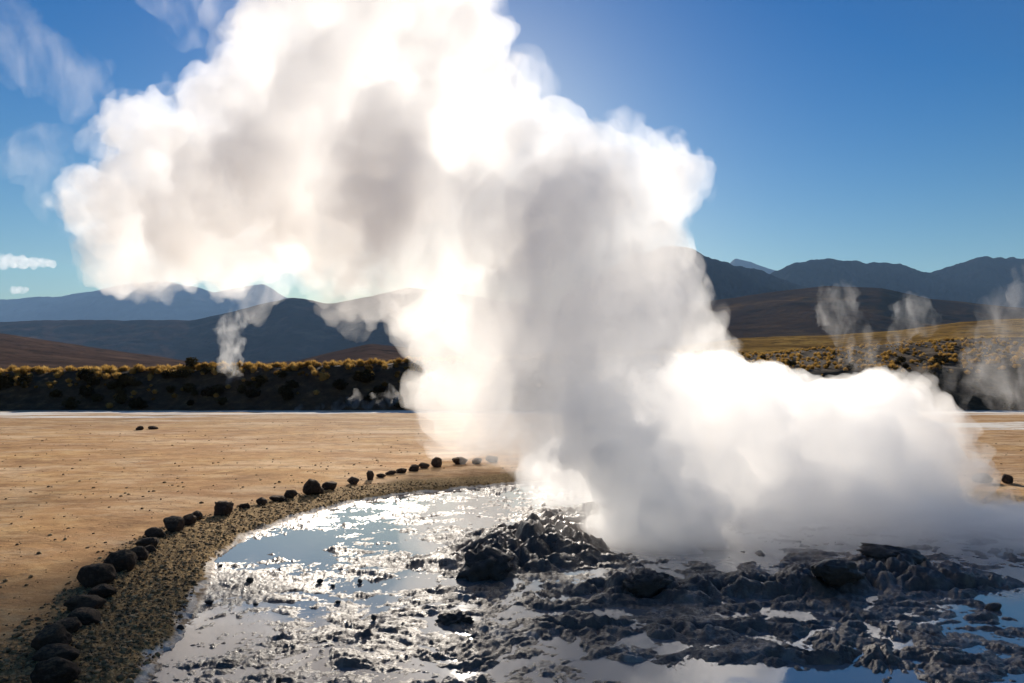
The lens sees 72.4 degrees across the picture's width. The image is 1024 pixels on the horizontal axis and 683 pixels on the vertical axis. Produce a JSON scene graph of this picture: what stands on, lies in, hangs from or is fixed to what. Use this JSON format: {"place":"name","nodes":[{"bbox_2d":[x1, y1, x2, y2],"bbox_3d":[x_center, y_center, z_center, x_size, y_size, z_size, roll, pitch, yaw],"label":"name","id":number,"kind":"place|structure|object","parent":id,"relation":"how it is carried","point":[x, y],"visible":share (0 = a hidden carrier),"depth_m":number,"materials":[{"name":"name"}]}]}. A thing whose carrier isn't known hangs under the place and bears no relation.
{"place":"outdoors","nodes":[
{"label":"outdoors","id":0,"kind":"place"},
{"bbox_2d":[0,281,285,321],"bbox_3d":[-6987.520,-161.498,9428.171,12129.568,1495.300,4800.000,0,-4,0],"label":"mountain","id":1,"kind":"structure","parent":0,"point":[162,300],"depth_m":9410.36,"materials":[{"name":"stone"}]},
{"bbox_2d":[2,351,560,407],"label":"tussock grass","id":2,"kind":"structure","parent":0,"point":[554,355],"depth_m":49.78,"materials":[{"name":"plant"}]},
{"bbox_2d":[0,333,569,370],"bbox_3d":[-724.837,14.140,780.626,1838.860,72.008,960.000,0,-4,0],"label":"foothill","id":3,"kind":"structure","parent":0,"point":[19,351],"depth_m":664.87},
{"bbox_2d":[0,288,586,364],"bbox_3d":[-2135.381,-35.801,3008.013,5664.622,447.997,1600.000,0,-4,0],"label":"brown hill","id":4,"kind":"structure","parent":0,"point":[290,329],"depth_m":2832.26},
{"bbox_2d":[412,360,423,367],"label":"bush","id":5,"kind":"object","parent":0,"point":[419,363],"visible":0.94,"depth_m":48.81,"materials":[{"name":"plant"}]},
{"bbox_2d":[417,386,427,394],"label":"bush","id":6,"kind":"object","parent":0,"point":[422,391],"visible":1,"depth_m":45.83,"materials":[{"name":"plant"}]},
{"bbox_2d":[0,410,1023,682],"bbox_3d":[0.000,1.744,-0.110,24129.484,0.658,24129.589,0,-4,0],"label":"ground","id":7,"kind":"structure","parent":0,"point":[546,544],"depth_m":8.37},
{"bbox_2d":[31,623,71,649],"bbox_3d":[-2.835,1.845,4.329,0.252,0.192,0.198,-2,-11,26],"label":"stone","id":8,"kind":"object","parent":7,"relation":"on","point":[51,633],"visible":0.73,"depth_m":4.27,"materials":[{"name":"stone"}]},
{"bbox_2d":[32,643,79,661],"bbox_3d":[-2.711,1.863,4.178,0.282,0.107,0.182,0,-11,8],"label":"stone","id":9,"kind":"object","parent":7,"relation":"on","point":[61,650],"visible":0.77,"depth_m":4.13,"materials":[{"name":"stone"}]},
{"bbox_2d":[56,617,81,633],"bbox_3d":[-2.963,1.899,4.646,0.198,0.115,0.178,-12,-9,22],"label":"stone","id":10,"kind":"object","parent":7,"relation":"on","point":[72,624],"visible":0.49,"depth_m":4.62,"materials":[{"name":"stone"}]},
{"bbox_2d":[67,607,100,624],"bbox_3d":[-2.960,1.914,4.855,0.245,0.113,0.180,7,-2,22],"label":"stone","id":11,"kind":"object","parent":7,"relation":"on","point":[86,615],"visible":0.81,"depth_m":4.80,"materials":[{"name":"stone"}]},
{"bbox_2d":[63,595,105,610],"bbox_3d":[-3.129,1.913,5.127,0.225,0.122,0.208,0,-4,7],"label":"stone","id":12,"kind":"object","parent":7,"relation":"on","point":[79,601],"visible":0.84,"depth_m":5.08,"materials":[{"name":"stone"}]},
{"bbox_2d":[76,563,116,587],"bbox_3d":[-3.393,1.919,5.718,0.337,0.219,0.205,-1,-4,19],"label":"stone","id":13,"kind":"object","parent":7,"relation":"on","point":[92,575],"visible":0.89,"depth_m":5.64,"materials":[{"name":"stone"}]},
{"bbox_2d":[87,583,117,597],"bbox_3d":[-3.163,1.933,5.409,0.203,0.114,0.148,-1,-1,-27],"label":"stone","id":14,"kind":"object","parent":7,"relation":"on","point":[104,590],"visible":0.78,"depth_m":5.37,"materials":[{"name":"stone"}]},
{"bbox_2d":[103,549,137,571],"bbox_3d":[-3.470,1.956,6.212,0.294,0.211,0.224,-10,-11,10],"label":"stone","id":15,"kind":"object","parent":7,"relation":"on","point":[122,560],"visible":0.79,"depth_m":6.14,"materials":[{"name":"stone"}]},
{"bbox_2d":[130,546,148,560],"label":"stone","id":16,"kind":"object","parent":7,"relation":"on","point":[141,552],"visible":0.49,"depth_m":6.53,"materials":[{"name":"stone"}]},
{"bbox_2d":[135,537,158,547],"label":"stone","id":17,"kind":"object","parent":7,"relation":"on","point":[145,542],"visible":0.71,"depth_m":7.02,"materials":[{"name":"stone"}]},
{"bbox_2d":[145,545,156,552],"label":"stone","id":18,"kind":"object","parent":7,"relation":"on","point":[150,548],"visible":0.64,"depth_m":6.84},
{"bbox_2d":[145,527,165,537],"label":"stone","id":19,"kind":"object","parent":7,"relation":"on","point":[154,532],"visible":0.89,"depth_m":7.51,"materials":[{"name":"stone"}]},
{"bbox_2d":[163,516,184,532],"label":"stone","id":20,"kind":"object","parent":7,"relation":"on","point":[172,524],"visible":0.94,"depth_m":7.82,"materials":[{"name":"stone"}]},
{"bbox_2d":[177,624,184,629],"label":"stone","id":21,"kind":"object","parent":7,"relation":"on","point":[180,626],"visible":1,"depth_m":4.86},
{"bbox_2d":[183,514,196,524],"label":"stone","id":22,"kind":"object","parent":7,"relation":"on","point":[190,519],"visible":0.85,"depth_m":8.21,"materials":[{"name":"stone"}]},
{"bbox_2d":[191,511,202,519],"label":"stone","id":23,"kind":"object","parent":7,"relation":"on","point":[198,515],"visible":0.7,"depth_m":8.49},
{"bbox_2d":[204,599,213,603],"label":"stone","id":24,"kind":"object","parent":7,"relation":"on","point":[208,601],"visible":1,"depth_m":5.46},
{"bbox_2d":[214,501,233,515],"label":"stone","id":25,"kind":"object","parent":7,"relation":"on","point":[222,508],"visible":0.9,"depth_m":8.78,"materials":[{"name":"stone"}]},
{"bbox_2d":[238,503,250,508],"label":"stone","id":26,"kind":"object","parent":7,"relation":"on","point":[245,505],"visible":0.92,"depth_m":9.24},
{"bbox_2d":[0,481,489,682],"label":"gravel","id":27,"kind":"structure","parent":7,"relation":"on","point":[122,675],"depth_m":5.29,"materials":[{"name":"gravel"}]},
{"bbox_2d":[30,656,80,682],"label":"stone","id":28,"kind":"object","parent":27,"relation":"on","point":[56,669],"visible":1,"depth_m":3.81,"materials":[{"name":"stone"}]},
{"bbox_2d":[256,497,267,504],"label":"stone","id":29,"kind":"object","parent":27,"relation":"on","point":[261,500],"visible":0.93,"depth_m":9.58,"materials":[{"name":"stone"}]},
{"bbox_2d":[246,577,253,582],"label":"stone","id":30,"kind":"object","parent":7,"relation":"on","point":[249,579],"visible":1,"depth_m":6.00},
{"bbox_2d":[269,495,287,501],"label":"stone","id":31,"kind":"object","parent":7,"relation":"on","point":[279,498],"visible":0.95,"depth_m":9.86,"materials":[{"name":"stone"}]},
{"bbox_2d":[284,490,297,497],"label":"stone","id":32,"kind":"object","parent":7,"relation":"on","point":[290,493],"visible":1,"depth_m":10.08,"materials":[{"name":"stone"}]},
{"bbox_2d":[303,479,320,494],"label":"stone","id":33,"kind":"object","parent":7,"relation":"on","point":[311,486],"visible":0.96,"depth_m":10.39,"materials":[{"name":"stone"}]},
{"bbox_2d":[322,481,336,489],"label":"stone","id":34,"kind":"object","parent":7,"relation":"on","point":[331,485],"visible":0.84,"depth_m":10.88,"materials":[{"name":"stone"}]},
{"bbox_2d":[347,476,358,484],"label":"stone","id":35,"kind":"object","parent":7,"relation":"on","point":[352,480],"visible":0.94,"depth_m":11.48,"materials":[{"name":"stone"}]},
{"bbox_2d":[367,470,373,479],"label":"stone","id":36,"kind":"object","parent":7,"relation":"on","point":[370,474],"visible":0.96,"depth_m":11.97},
{"bbox_2d":[371,614,376,619],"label":"stone","id":37,"kind":"object","parent":7,"relation":"on","point":[373,616],"visible":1,"depth_m":5.03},
{"bbox_2d":[376,473,385,477],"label":"stone","id":38,"kind":"object","parent":7,"relation":"on","point":[381,475],"visible":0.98,"depth_m":12.29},
{"bbox_2d":[385,470,396,474],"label":"stone","id":39,"kind":"object","parent":7,"relation":"on","point":[391,472],"visible":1,"depth_m":12.63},
{"bbox_2d":[396,468,406,472],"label":"stone","id":40,"kind":"object","parent":7,"relation":"on","point":[401,470],"visible":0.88,"depth_m":12.84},
{"bbox_2d":[408,464,418,470],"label":"stone","id":41,"kind":"object","parent":7,"relation":"on","point":[414,467],"visible":0.98,"depth_m":13.13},
{"bbox_2d":[419,462,429,468],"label":"stone","id":42,"kind":"object","parent":7,"relation":"on","point":[422,465],"visible":0.92,"depth_m":13.52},
{"bbox_2d":[431,457,441,467],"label":"stone","id":43,"kind":"object","parent":7,"relation":"on","point":[436,462],"visible":0.97,"depth_m":13.67,"materials":[{"name":"stone"}]},
{"bbox_2d":[435,608,473,625],"bbox_3d":[-0.411,2.011,5.073,0.306,0.119,0.214,-6,-5,27],"label":"mud lump","id":44,"kind":"object","parent":7,"relation":"on","point":[449,617],"visible":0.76,"depth_m":5.03,"materials":[{"name":"soil"}]},
{"bbox_2d":[452,457,466,463],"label":"stone","id":45,"kind":"object","parent":7,"relation":"on","point":[459,460],"visible":0.94,"depth_m":14.17,"materials":[{"name":"stone"}]},
{"bbox_2d":[472,458,481,463],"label":"stone","id":46,"kind":"object","parent":7,"relation":"on","point":[476,460],"visible":0.98,"depth_m":14.27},
{"bbox_2d":[456,543,513,582],"bbox_3d":[-0.219,2.030,6.306,0.471,0.432,0.513,-1,-4,16],"label":"mud lump","id":47,"kind":"object","parent":7,"relation":"on","point":[482,563],"visible":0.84,"depth_m":6.17,"materials":[{"name":"soil"}]},
{"bbox_2d":[485,456,497,461],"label":"stone","id":48,"kind":"object","parent":7,"relation":"on","point":[491,458],"visible":0.96,"depth_m":14.55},
{"bbox_2d":[0,419,1021,655],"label":"pebbles","id":49,"kind":"object","parent":7,"relation":"on","point":[9,649],"visible":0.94,"depth_m":12.44,"materials":[{"name":"stone"}]},
{"bbox_2d":[623,569,672,597],"bbox_3d":[1.097,1.987,5.739,0.410,0.234,0.301,-6,-5,-18],"label":"mud lump","id":50,"kind":"object","parent":7,"relation":"on","point":[646,583],"visible":0.95,"depth_m":5.64,"materials":[{"name":"soil"}]},
{"bbox_2d":[810,559,865,586],"bbox_3d":[2.703,1.932,5.904,0.517,0.230,0.332,10,2,-17],"label":"mud lump","id":51,"kind":"object","parent":7,"relation":"on","point":[839,573],"visible":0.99,"depth_m":5.78,"materials":[{"name":"soil"}]},
{"bbox_2d":[856,543,927,563],"bbox_3d":[3.540,1.988,6.518,0.625,0.182,0.365,5,3,16],"label":"mud lump","id":52,"kind":"object","parent":7,"relation":"on","point":[870,550],"visible":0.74,"depth_m":6.47,"materials":[{"name":"soil"}]},
{"bbox_2d":[984,602,1001,610],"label":"stone","id":53,"kind":"object","parent":7,"relation":"on","point":[994,606],"visible":0.95,"depth_m":5.33,"materials":[{"name":"stone"}]},
{"bbox_2d":[1001,474,1012,483],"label":"stone","id":54,"kind":"object","parent":7,"relation":"on","point":[1006,478],"visible":0.96,"depth_m":11.44,"materials":[{"name":"stone"}]},
{"bbox_2d":[0,337,1023,410],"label":"bank","id":55,"kind":"structure","parent":0,"point":[509,384],"depth_m":47.05,"materials":[{"name":"plant"}]},
{"bbox_2d":[5,375,16,381],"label":"bush","id":56,"kind":"object","parent":55,"relation":"on","point":[11,378],"visible":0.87,"depth_m":47.49,"materials":[{"name":"black plant"}]},
{"bbox_2d":[18,368,28,373],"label":"grass tussock","id":57,"kind":"object","parent":55,"relation":"on","point":[23,370],"depth_m":48.69,"materials":[{"name":"plant"}]},
{"bbox_2d":[17,373,33,382],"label":"bush","id":58,"kind":"object","parent":55,"relation":"on","point":[25,377],"visible":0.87,"depth_m":46.97,"materials":[{"name":"black plant"}]},
{"bbox_2d":[49,389,62,396],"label":"bush","id":59,"kind":"object","parent":55,"relation":"on","point":[55,393],"visible":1,"depth_m":45.73,"materials":[{"name":"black plant"}]},
{"bbox_2d":[61,396,80,408],"bbox_3d":[-27.983,3.895,44.412,1.282,0.911,0.892,-2,-4,32],"label":"bush","id":60,"kind":"object","parent":55,"relation":"on","point":[68,403],"visible":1,"depth_m":44.24,"materials":[{"name":"black plant"}]},
{"bbox_2d":[77,370,87,379],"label":"bush","id":61,"kind":"object","parent":55,"relation":"on","point":[81,375],"visible":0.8,"depth_m":47.75,"materials":[{"name":"black plant"}]},
{"bbox_2d":[77,368,92,378],"bbox_3d":[-29.386,2.213,48.081,1.073,0.851,0.947,0,-4,-4],"label":"bush","id":62,"kind":"object","parent":55,"relation":"on","point":[86,369],"visible":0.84,"depth_m":48.02,"materials":[{"name":"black plant"}]},
{"bbox_2d":[77,386,94,397],"bbox_3d":[-28.045,3.337,46.081,0.889,0.799,1.008,-1,-4,10],"label":"bush","id":63,"kind":"object","parent":55,"relation":"on","point":[85,391],"visible":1,"depth_m":45.95,"materials":[{"name":"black plant"}]},
{"bbox_2d":[91,366,103,372],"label":"grass tussock","id":64,"kind":"object","parent":55,"relation":"on","point":[98,369],"depth_m":49.03,"materials":[{"name":"plant"}]},
{"bbox_2d":[110,367,119,373],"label":"grass tussock","id":65,"kind":"object","parent":55,"relation":"on","point":[113,371],"depth_m":49.60,"materials":[{"name":"plant"}]},
{"bbox_2d":[119,375,135,385],"bbox_3d":[-26.130,2.659,47.620,1.023,0.775,1.068,1,-4,-19],"label":"bush","id":66,"kind":"object","parent":55,"relation":"on","point":[128,381],"visible":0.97,"depth_m":47.39,"materials":[{"name":"black plant"}]},
{"bbox_2d":[127,397,147,408],"bbox_3d":[-23.747,3.896,44.463,0.971,0.814,1.173,-3,-5,43],"label":"bush","id":67,"kind":"object","parent":55,"relation":"on","point":[140,403],"visible":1,"depth_m":44.31,"materials":[{"name":"black plant"}]},
{"bbox_2d":[136,364,145,371],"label":"grass tussock","id":68,"kind":"object","parent":55,"relation":"on","point":[140,368],"depth_m":49.74,"materials":[{"name":"plant"}]},
{"bbox_2d":[155,367,161,373],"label":"grass tussock","id":69,"kind":"object","parent":55,"relation":"on","point":[158,370],"depth_m":49.26,"materials":[{"name":"plant"}]},
{"bbox_2d":[161,369,170,377],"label":"bush","id":70,"kind":"object","parent":55,"relation":"on","point":[164,374],"visible":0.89,"depth_m":48.48,"materials":[{"name":"black plant"}]},
{"bbox_2d":[170,370,181,377],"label":"bush","id":71,"kind":"object","parent":55,"relation":"on","point":[175,375],"visible":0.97,"depth_m":48.38,"materials":[{"name":"black plant"}]},
{"bbox_2d":[186,399,194,404],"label":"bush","id":72,"kind":"object","parent":55,"relation":"on","point":[190,402],"visible":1,"depth_m":44.77,"materials":[{"name":"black plant"}]},
{"bbox_2d":[182,357,198,367],"bbox_3d":[-23.075,1.605,50.261,1.068,1.055,1.210,0,-4,-5],"label":"bush","id":73,"kind":"object","parent":55,"relation":"on","point":[190,360],"visible":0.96,"depth_m":50.06,"materials":[{"name":"green plant"}]},
{"bbox_2d":[191,389,197,395],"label":"bush","id":74,"kind":"object","parent":55,"relation":"on","point":[194,392],"visible":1,"depth_m":45.85,"materials":[{"name":"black plant"}]},
{"bbox_2d":[199,367,209,373],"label":"bush","id":75,"kind":"object","parent":55,"relation":"on","point":[205,370],"visible":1,"depth_m":48.73,"materials":[{"name":"black plant"}]},
{"bbox_2d":[200,386,215,396],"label":"bush","id":76,"kind":"object","parent":55,"relation":"on","point":[209,392],"visible":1,"depth_m":45.75,"materials":[{"name":"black plant"}]},
{"bbox_2d":[212,384,224,393],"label":"bush","id":77,"kind":"object","parent":55,"relation":"on","point":[217,388],"visible":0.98,"depth_m":46.15,"materials":[{"name":"black plant"}]},
{"bbox_2d":[215,396,226,404],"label":"bush","id":78,"kind":"object","parent":55,"relation":"on","point":[222,400],"visible":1,"depth_m":44.53,"materials":[{"name":"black plant"}]},
{"bbox_2d":[245,387,260,397],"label":"bush","id":79,"kind":"object","parent":55,"relation":"on","point":[254,393],"visible":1,"depth_m":45.58,"materials":[{"name":"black plant"}]},
{"bbox_2d":[255,375,268,383],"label":"bush","id":80,"kind":"object","parent":55,"relation":"on","point":[261,379],"visible":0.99,"depth_m":47.23,"materials":[{"name":"black plant"}]},
{"bbox_2d":[278,384,291,394],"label":"bush","id":81,"kind":"object","parent":55,"relation":"on","point":[283,388],"visible":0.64,"depth_m":45.66,"materials":[{"name":"black plant"}]},
{"bbox_2d":[282,389,294,400],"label":"bush","id":82,"kind":"object","parent":55,"relation":"on","point":[288,394],"visible":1,"depth_m":44.83,"materials":[{"name":"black plant"}]},
{"bbox_2d":[286,379,298,387],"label":"bush","id":83,"kind":"object","parent":55,"relation":"on","point":[294,384],"visible":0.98,"depth_m":46.56,"materials":[{"name":"black plant"}]},
{"bbox_2d":[332,378,348,389],"bbox_3d":[-11.405,2.841,46.422,1.232,0.875,0.857,-3,-5,43],"label":"bush","id":84,"kind":"object","parent":55,"relation":"on","point":[340,384],"visible":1,"depth_m":46.27,"materials":[{"name":"black plant"}]},
{"bbox_2d":[343,358,352,364],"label":"grass tussock","id":85,"kind":"object","parent":55,"relation":"on","point":[348,361],"depth_m":49.73,"materials":[{"name":"plant"}]},
{"bbox_2d":[344,398,354,404],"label":"bush","id":86,"kind":"object","parent":55,"relation":"on","point":[348,402],"visible":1,"depth_m":44.60,"materials":[{"name":"plant"}]},
{"bbox_2d":[352,370,363,381],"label":"bush","id":87,"kind":"object","parent":55,"relation":"on","point":[356,375],"visible":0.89,"depth_m":47.31,"materials":[{"name":"black plant"}]},
{"bbox_2d":[359,372,374,382],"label":"bush","id":88,"kind":"object","parent":55,"relation":"on","point":[366,378],"visible":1,"depth_m":47.16,"materials":[{"name":"black plant"}]},
{"bbox_2d":[363,395,372,401],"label":"bush","id":89,"kind":"object","parent":55,"relation":"on","point":[367,398],"visible":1,"depth_m":44.94,"materials":[{"name":"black plant"}]},
{"bbox_2d":[367,358,375,363],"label":"grass tussock","id":90,"kind":"object","parent":55,"relation":"on","point":[370,361],"depth_m":50.27,"materials":[{"name":"plant"}]},
{"bbox_2d":[368,391,377,399],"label":"bush","id":91,"kind":"object","parent":55,"relation":"on","point":[372,394],"visible":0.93,"depth_m":45.21,"materials":[{"name":"plant"}]},
{"bbox_2d":[373,385,385,391],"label":"bush","id":92,"kind":"object","parent":55,"relation":"on","point":[380,388],"visible":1,"depth_m":46.23,"materials":[{"name":"black plant"}]},
{"bbox_2d":[392,396,406,407],"bbox_3d":[-7.169,3.901,44.757,0.905,0.813,1.026,-1,-4,13],"label":"bush","id":93,"kind":"object","parent":55,"relation":"on","point":[399,402],"visible":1,"depth_m":44.59,"materials":[{"name":"plant"}]},
{"bbox_2d":[786,360,796,365],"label":"bush","id":94,"kind":"object","parent":55,"relation":"on","point":[792,362],"visible":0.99,"depth_m":52.33,"materials":[{"name":"green plant"}]},
{"bbox_2d":[560,334,1023,396],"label":"tussock grass","id":95,"kind":"structure","parent":55,"relation":"on","point":[866,367],"depth_m":53.89,"materials":[{"name":"plant"}]},
{"bbox_2d":[844,363,853,369],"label":"bush","id":96,"kind":"object","parent":55,"relation":"on","point":[849,366],"visible":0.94,"depth_m":50.56,"materials":[{"name":"grey plant"}]},
{"bbox_2d":[895,356,905,361],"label":"bush","id":97,"kind":"object","parent":55,"relation":"on","point":[901,358],"visible":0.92,"depth_m":54.53,"materials":[{"name":"green plant"}]},
{"bbox_2d":[901,363,908,368],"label":"bush","id":98,"kind":"object","parent":55,"relation":"on","point":[905,366],"visible":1,"depth_m":50.32,"materials":[{"name":"brown plant"}]},
{"bbox_2d":[922,370,935,377],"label":"bush","id":99,"kind":"object","parent":55,"relation":"on","point":[926,373],"visible":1,"depth_m":48.05,"materials":[{"name":"plant"}]},
{"bbox_2d":[930,359,944,366],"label":"bush","id":100,"kind":"object","parent":55,"relation":"on","point":[933,362],"visible":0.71,"depth_m":50.35,"materials":[{"name":"yellow plant"}]},
{"bbox_2d":[938,357,948,362],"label":"bush","id":101,"kind":"object","parent":55,"relation":"on","point":[943,359],"visible":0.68,"depth_m":52.26,"materials":[{"name":"brown plant"}]},
{"bbox_2d":[988,349,997,353],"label":"bush","id":102,"kind":"object","parent":55,"relation":"on","point":[992,351],"visible":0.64,"depth_m":54.29,"materials":[{"name":"grey plant"}]},
{"bbox_2d":[1002,402,1015,409],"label":"bush","id":103,"kind":"object","parent":55,"relation":"on","point":[1008,406],"visible":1,"depth_m":44.17,"materials":[{"name":"plant"}]},
{"bbox_2d":[0,0,1023,311],"label":"sky","id":104,"kind":"structure","parent":0,"point":[521,152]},
{"bbox_2d":[151,477,1023,682],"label":"pool water","id":105,"kind":"structure","parent":0,"point":[680,542],"depth_m":6.69,"materials":[{"name":"grey liquid"}]},
{"bbox_2d":[560,246,807,323],"bbox_3d":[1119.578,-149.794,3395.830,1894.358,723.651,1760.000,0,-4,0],"label":"dark mountain","id":106,"kind":"structure","parent":0,"point":[660,277],"depth_m":3381.83,"materials":[{"name":"stone"}]},
{"bbox_2d":[730,259,775,273],"bbox_3d":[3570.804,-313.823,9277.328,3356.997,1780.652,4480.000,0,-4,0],"label":"mountain","id":107,"kind":"structure","parent":0,"point":[739,262],"depth_m":9753.84,"materials":[{"name":"stone"}]},
{"bbox_2d":[560,286,1023,350],"bbox_3d":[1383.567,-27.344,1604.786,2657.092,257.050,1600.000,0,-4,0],"label":"rounded hill","id":108,"kind":"structure","parent":0,"point":[823,310],"depth_m":1437.09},
{"bbox_2d":[560,318,1023,354],"bbox_3d":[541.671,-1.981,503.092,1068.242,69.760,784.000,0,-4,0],"label":"golden slope","id":109,"kind":"structure","parent":0,"point":[1009,328],"depth_m":492.39,"materials":[{"name":"yellow plant"}]},
{"bbox_2d":[771,256,1023,307],"bbox_3d":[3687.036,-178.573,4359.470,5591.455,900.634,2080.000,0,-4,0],"label":"dark mountain","id":110,"kind":"structure","parent":0,"point":[997,281],"depth_m":4352.61,"materials":[{"name":"stone"}]},
{"bbox_2d":[971,473,992,482],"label":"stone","id":111,"kind":"object","parent":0,"point":[982,478],"visible":1,"depth_m":11.55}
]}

